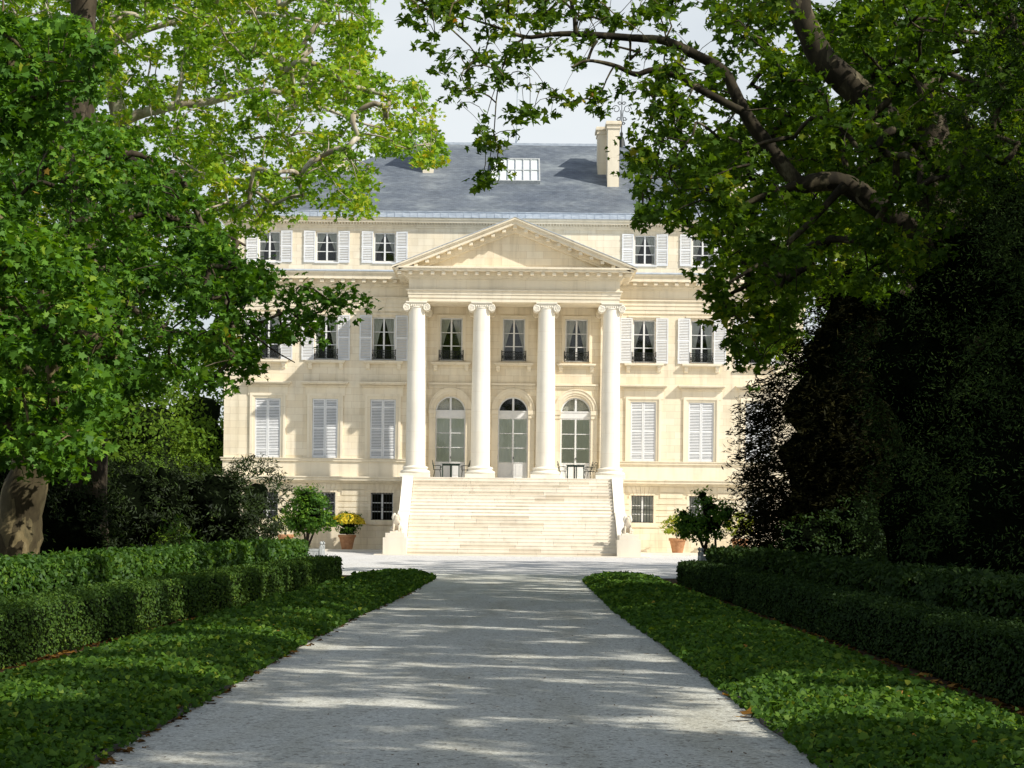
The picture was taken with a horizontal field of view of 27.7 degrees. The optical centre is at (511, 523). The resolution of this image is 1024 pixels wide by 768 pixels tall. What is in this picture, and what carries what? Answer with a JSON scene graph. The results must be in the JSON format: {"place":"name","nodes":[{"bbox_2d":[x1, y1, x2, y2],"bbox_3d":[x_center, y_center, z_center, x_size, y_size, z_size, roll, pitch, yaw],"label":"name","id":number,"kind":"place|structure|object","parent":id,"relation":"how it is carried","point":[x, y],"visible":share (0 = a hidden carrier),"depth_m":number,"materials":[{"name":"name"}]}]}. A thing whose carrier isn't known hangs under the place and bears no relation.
{"place":"outdoors","nodes":[
{"label":"outdoors","id":0,"kind":"place"},
{"bbox_2d":[122,545,704,577],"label":"forecourt","id":1,"kind":"structure","parent":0,"point":[663,566],"depth_m":87.66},
{"bbox_2d":[10,295,216,476],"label":"broadleaf tree","id":2,"kind":"object","parent":1,"relation":"on","point":[160,426],"visible":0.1,"depth_m":119.92,"materials":[{"name":"green plant"}]},
{"bbox_2d":[107,436,194,547],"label":"garden shrub","id":3,"kind":"object","parent":1,"relation":"on","point":[152,456],"visible":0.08,"depth_m":117.88,"materials":[{"name":"green plant"}]},
{"bbox_2d":[140,347,223,542],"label":"broadleaf tree","id":4,"kind":"object","parent":1,"relation":"on","point":[211,426],"visible":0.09,"depth_m":147.90,"materials":[{"name":"green plant"}]},
{"bbox_2d":[214,453,294,539],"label":"evergreen shrub","id":5,"kind":"object","parent":1,"relation":"on","point":[260,493],"visible":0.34,"depth_m":79.67,"materials":[{"name":"green plant"}]},
{"bbox_2d":[308,541,324,556],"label":"planter box","id":6,"kind":"object","parent":1,"relation":"on","point":[320,551],"visible":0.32,"depth_m":72.74,"materials":[{"name":"grey paint"}]},
{"bbox_2d":[280,482,342,545],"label":"orange tree","id":7,"kind":"object","parent":6,"relation":"in","point":[309,518],"visible":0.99,"depth_m":72.91,"materials":[{"name":"green plant"}]},
{"bbox_2d":[218,64,804,556],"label":"mansion","id":8,"kind":"structure","parent":1,"relation":"on","point":[524,334],"depth_m":121.95,"materials":[{"name":"stone"}]},
{"bbox_2d":[258,316,279,358],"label":"window","id":9,"kind":"structure","parent":8,"relation":"in","point":[276,318],"depth_m":122.14,"materials":[{"name":"white paint"}]},
{"bbox_2d":[259,232,280,260],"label":"window","id":10,"kind":"structure","parent":8,"relation":"in","point":[276,236],"depth_m":122.23,"materials":[{"name":"white paint"}]},
{"bbox_2d":[316,492,333,510],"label":"window","id":11,"kind":"structure","parent":8,"relation":"in","point":[324,493],"depth_m":122.14,"materials":[{"name":"white paint"}]},
{"bbox_2d":[315,317,336,358],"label":"window","id":12,"kind":"structure","parent":8,"relation":"in","point":[334,332],"depth_m":122.26,"materials":[{"name":"white paint"}]},
{"bbox_2d":[316,232,337,261],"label":"window","id":13,"kind":"structure","parent":8,"relation":"in","point":[320,236],"depth_m":122.14,"materials":[{"name":"white paint"}]},
{"bbox_2d":[371,494,392,518],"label":"window","id":14,"kind":"structure","parent":8,"relation":"in","point":[371,494],"depth_m":122.14,"materials":[{"name":"white paint"}]},
{"bbox_2d":[372,317,394,359],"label":"window","id":15,"kind":"structure","parent":8,"relation":"in","point":[377,321],"depth_m":122.26,"materials":[{"name":"white paint"}]},
{"bbox_2d":[374,233,395,262],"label":"window","id":16,"kind":"structure","parent":8,"relation":"in","point":[378,237],"depth_m":122.18,"materials":[{"name":"white paint"}]},
{"bbox_2d":[390,513,402,532],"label":"stone statue","id":17,"kind":"object","parent":8,"relation":"on","point":[396,519],"visible":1,"depth_m":109.45,"materials":[{"name":"stone"}]},
{"bbox_2d":[432,460,441,476],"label":"garden chair","id":18,"kind":"object","parent":8,"relation":"on","point":[436,469],"visible":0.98,"depth_m":118.57,"materials":[{"name":"grey metal"}]},
{"bbox_2d":[435,417,465,476],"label":"door","id":19,"kind":"structure","parent":8,"relation":"in","point":[449,431],"depth_m":122.17,"materials":[{"name":"white paint"}]},
{"bbox_2d":[442,463,459,476],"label":"terrace table","id":20,"kind":"object","parent":8,"relation":"on","point":[448,464],"visible":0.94,"depth_m":118.31,"materials":[{"name":"grey metal"}]},
{"bbox_2d":[440,318,462,360],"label":"window","id":21,"kind":"structure","parent":8,"relation":"in","point":[444,322],"depth_m":122.23,"materials":[{"name":"white paint"}]},
{"bbox_2d":[497,418,527,477],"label":"door","id":22,"kind":"structure","parent":8,"relation":"in","point":[512,432],"depth_m":122.17,"materials":[{"name":"white paint"}]},
{"bbox_2d":[502,319,524,360],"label":"window","id":23,"kind":"structure","parent":8,"relation":"in","point":[507,323],"depth_m":122.26,"materials":[{"name":"white paint"}]},
{"bbox_2d":[557,461,566,477],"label":"garden chair","id":24,"kind":"object","parent":8,"relation":"on","point":[559,468],"visible":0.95,"depth_m":118.54,"materials":[{"name":"grey metal"}]},
{"bbox_2d":[560,418,590,478],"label":"door","id":25,"kind":"structure","parent":8,"relation":"in","point":[575,436],"depth_m":122.17,"materials":[{"name":"white paint"}]},
{"bbox_2d":[566,465,584,478],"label":"terrace table","id":26,"kind":"object","parent":8,"relation":"on","point":[574,466],"visible":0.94,"depth_m":118.31,"materials":[{"name":"grey metal"}]},
{"bbox_2d":[565,319,587,361],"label":"window","id":27,"kind":"structure","parent":8,"relation":"in","point":[570,323],"depth_m":122.26,"materials":[{"name":"white paint"}]},
{"bbox_2d":[584,462,592,478],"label":"garden chair","id":28,"kind":"object","parent":8,"relation":"on","point":[585,471],"visible":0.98,"depth_m":118.78,"materials":[{"name":"grey metal"}]},
{"bbox_2d":[586,462,597,475],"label":"garden chair","id":29,"kind":"object","parent":8,"relation":"on","point":[596,466],"visible":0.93,"depth_m":119.55,"materials":[{"name":"grey metal"}]},
{"bbox_2d":[621,515,633,534],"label":"stone statue","id":30,"kind":"object","parent":8,"relation":"on","point":[627,528],"visible":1,"depth_m":109.46,"materials":[{"name":"stone"}]},
{"bbox_2d":[631,495,652,521],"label":"window","id":31,"kind":"structure","parent":8,"relation":"in","point":[637,503],"depth_m":122.23,"materials":[{"name":"white paint"}]},
{"bbox_2d":[633,320,654,362],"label":"window","id":32,"kind":"structure","parent":8,"relation":"in","point":[637,324],"depth_m":122.26,"materials":[{"name":"white paint"}]},
{"bbox_2d":[634,235,655,264],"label":"window","id":33,"kind":"structure","parent":8,"relation":"in","point":[638,240],"depth_m":122.23,"materials":[{"name":"white paint"}]},
{"bbox_2d":[689,496,708,514],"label":"window","id":34,"kind":"structure","parent":8,"relation":"in","point":[691,498],"depth_m":122.23,"materials":[{"name":"white paint"}]},
{"bbox_2d":[690,321,712,362],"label":"window","id":35,"kind":"structure","parent":8,"relation":"in","point":[708,332],"depth_m":122.26,"materials":[{"name":"white paint"}]},
{"bbox_2d":[692,236,713,265],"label":"window","id":36,"kind":"structure","parent":8,"relation":"in","point":[695,244],"depth_m":122.23,"materials":[{"name":"white paint"}]},
{"bbox_2d":[744,130,929,379],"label":"plane tree","id":37,"kind":"object","parent":1,"relation":"on","point":[782,345],"visible":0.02,"depth_m":76.35,"materials":[{"name":"green plant"}]},
{"bbox_2d":[97,574,818,767],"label":"gravel drive","id":38,"kind":"structure","parent":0,"point":[264,727],"depth_m":19.99,"materials":[{"name":"grey gravel"}]},
{"bbox_2d":[79,596,399,767],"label":"bed edging","id":39,"kind":"object","parent":38,"relation":"on","point":[115,747],"visible":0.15,"depth_m":17.11,"materials":[{"name":"grey stone"}]},
{"bbox_2d":[149,577,805,767],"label":"drive litter","id":40,"kind":"object","parent":38,"relation":"on","point":[581,686],"visible":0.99,"depth_m":19.99,"materials":[{"name":"brown plant"}]},
{"bbox_2d":[602,599,831,766],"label":"bed edging","id":41,"kind":"object","parent":38,"relation":"on","point":[762,721],"visible":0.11,"depth_m":17.83,"materials":[{"name":"grey stone"}]},
{"bbox_2d":[740,707,752,714],"bbox_3d":[2.182,1.681,18.634,0.240,0.032,0.269,-8,6,-10],"label":"fallen leaf","id":42,"kind":"object","parent":38,"relation":"on","point":[748,711],"visible":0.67,"depth_m":18.67,"materials":[{"name":"orange plant"}]},
{"bbox_2d":[0,0,1019,429],"label":"sky","id":43,"kind":"structure","parent":0,"point":[576,127],"materials":[{"name":"white"}]},
{"bbox_2d":[325,549,697,557],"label":"stone apron","id":44,"kind":"object","parent":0,"point":[381,551],"visible":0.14,"depth_m":109.12,"materials":[{"name":"stone"}]},
{"bbox_2d":[278,534,293,538],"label":"terracotta pot","id":45,"kind":"object","parent":44,"relation":"on","point":[282,536],"visible":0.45,"depth_m":119.78,"materials":[{"name":"ceramic"}]},
{"bbox_2d":[271,513,288,531],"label":"potted plant","id":46,"kind":"object","parent":45,"relation":"in","point":[281,521],"visible":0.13,"depth_m":120.09,"materials":[{"name":"green plant"}]},
{"bbox_2d":[338,535,355,548],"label":"terracotta pot","id":47,"kind":"object","parent":44,"relation":"on","point":[346,541],"visible":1,"depth_m":119.97,"materials":[{"name":"ceramic"}]},
{"bbox_2d":[333,511,365,534],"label":"potted plant","id":48,"kind":"object","parent":47,"relation":"in","point":[350,521],"visible":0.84,"depth_m":119.85,"materials":[{"name":"yellow plant"}]},
{"bbox_2d":[669,538,685,552],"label":"terracotta pot","id":49,"kind":"object","parent":44,"relation":"on","point":[677,545],"visible":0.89,"depth_m":119.87,"materials":[{"name":"ceramic"}]},
{"bbox_2d":[659,513,680,537],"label":"potted plant","id":50,"kind":"object","parent":49,"relation":"in","point":[670,530],"visible":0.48,"depth_m":120.02,"materials":[{"name":"green plant"}]},
{"bbox_2d":[0,575,1023,715],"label":"planting soil","id":51,"kind":"structure","parent":0,"point":[913,670],"depth_m":26.00,"materials":[{"name":"brown soil"}]},
{"bbox_2d":[0,469,65,496],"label":"evergreen shrub","id":52,"kind":"object","parent":51,"relation":"on","point":[2,476],"visible":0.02,"depth_m":57.45,"materials":[{"name":"green plant"}]},
{"bbox_2d":[0,467,139,555],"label":"evergreen shrub","id":53,"kind":"object","parent":51,"relation":"on","point":[71,519],"visible":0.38,"depth_m":53.33,"materials":[{"name":"green plant"}]},
{"bbox_2d":[0,0,150,557],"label":"plane tree","id":54,"kind":"object","parent":51,"relation":"on","point":[59,398],"visible":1,"depth_m":35.06,"materials":[{"name":"green plant"}]},
{"bbox_2d":[107,454,201,548],"bbox_3d":[-11.905,-0.348,64.026,4.124,3.940,3.933,1,0,27],"label":"evergreen shrub","id":55,"kind":"object","parent":51,"relation":"on","point":[148,502],"visible":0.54,"depth_m":63.53,"materials":[{"name":"green plant"}]},
{"bbox_2d":[0,535,309,602],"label":"laurel hedge","id":56,"kind":"object","parent":51,"relation":"on","point":[23,573],"visible":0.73,"depth_m":41.36,"materials":[{"name":"green plant"}]},
{"bbox_2d":[0,554,344,668],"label":"box hedge","id":57,"kind":"object","parent":51,"relation":"on","point":[33,626],"visible":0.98,"depth_m":31.41,"materials":[{"name":"green plant"}]},
{"bbox_2d":[154,513,203,545],"bbox_3d":[-9.534,0.654,60.044,1.718,1.946,1.514,1,0,0],"label":"evergreen shrub","id":58,"kind":"object","parent":51,"relation":"on","point":[184,535],"visible":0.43,"depth_m":59.99,"materials":[{"name":"green plant"}]},
{"bbox_2d":[0,0,382,548],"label":"plane tree","id":59,"kind":"object","parent":51,"relation":"on","point":[88,164],"visible":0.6,"depth_m":48.46,"materials":[{"name":"green plant"}]},
{"bbox_2d":[155,456,273,543],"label":"evergreen shrub","id":60,"kind":"object","parent":51,"relation":"on","point":[217,499],"visible":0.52,"depth_m":66.38,"materials":[{"name":"green plant"}]},
{"bbox_2d":[0,568,436,767],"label":"ivy bed","id":61,"kind":"object","parent":51,"relation":"on","point":[78,708],"visible":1,"depth_m":21.23,"materials":[{"name":"green plant"}]},
{"bbox_2d":[0,0,451,320],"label":"plane tree","id":62,"kind":"object","parent":51,"relation":"on","point":[348,71],"visible":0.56,"depth_m":61.93,"materials":[{"name":"green plant"}]},
{"bbox_2d":[1,582,1023,767],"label":"edge litter","id":63,"kind":"object","parent":51,"relation":"on","point":[950,685],"visible":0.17,"depth_m":23.98,"materials":[{"name":"brown plant"}]},
{"bbox_2d":[698,547,705,560],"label":"planter box","id":64,"kind":"object","parent":51,"relation":"on","point":[701,556],"visible":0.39,"depth_m":65.53,"materials":[{"name":"grey paint"}]},
{"bbox_2d":[667,485,739,553],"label":"orange tree","id":65,"kind":"object","parent":64,"relation":"in","point":[707,522],"visible":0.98,"depth_m":65.77,"materials":[{"name":"green plant"}]},
{"bbox_2d":[394,0,1023,392],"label":"plane tree","id":66,"kind":"object","parent":51,"relation":"on","point":[881,93],"visible":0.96,"depth_m":45.15,"materials":[{"name":"green plant"}]},
{"bbox_2d":[582,570,1023,767],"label":"ivy bed","id":67,"kind":"object","parent":51,"relation":"on","point":[816,698],"visible":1,"depth_m":19.54,"materials":[{"name":"green plant"}]},
{"bbox_2d":[721,260,920,560],"bbox_3d":[10.510,-3.041,62.993,8.320,9.943,8.306,1,0,0],"label":"yew tree","id":68,"kind":"object","parent":51,"relation":"on","point":[820,460],"visible":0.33,"depth_m":61.48,"materials":[{"name":"green plant"}]},
{"bbox_2d":[768,495,888,560],"bbox_3d":[8.878,0.512,56.864,4.045,2.640,2.902,1,0,16],"label":"evergreen shrub","id":69,"kind":"object","parent":51,"relation":"on","point":[821,535],"visible":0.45,"depth_m":56.21,"materials":[{"name":"green plant"}]},
{"bbox_2d":[675,559,1023,706],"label":"box hedge","id":70,"kind":"object","parent":51,"relation":"on","point":[984,655],"visible":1,"depth_m":27.01,"materials":[{"name":"green plant"}]},
{"bbox_2d":[704,544,1023,625],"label":"laurel hedge","id":71,"kind":"object","parent":51,"relation":"on","point":[997,593],"visible":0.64,"depth_m":32.70,"materials":[{"name":"green plant"}]},
{"bbox_2d":[752,10,1019,314],"bbox_3d":[14.907,-6.862,64.697,15.457,17.732,16.505,1,0,0],"label":"plane tree","id":72,"kind":"object","parent":51,"relation":"on","point":[848,257],"visible":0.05,"depth_m":64.41,"materials":[{"name":"green plant"}]},
{"bbox_2d":[828,62,1023,563],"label":"holm oak","id":73,"kind":"object","parent":51,"relation":"on","point":[912,372],"visible":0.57,"depth_m":43.59,"materials":[{"name":"green plant"}]},
{"bbox_2d":[907,0,1023,576],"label":"holm oak","id":74,"kind":"object","parent":51,"relation":"on","point":[995,525],"visible":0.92,"depth_m":36.85,"materials":[{"name":"green plant"}]},
{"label":"terracotta pot","id":75,"kind":"object","parent":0,"visible":0},
{"bbox_2d":[724,511,752,535],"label":"potted plant","id":76,"kind":"object","parent":75,"relation":"in","point":[734,517],"visible":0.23,"depth_m":120.11,"materials":[{"name":"green plant"}]}
]}

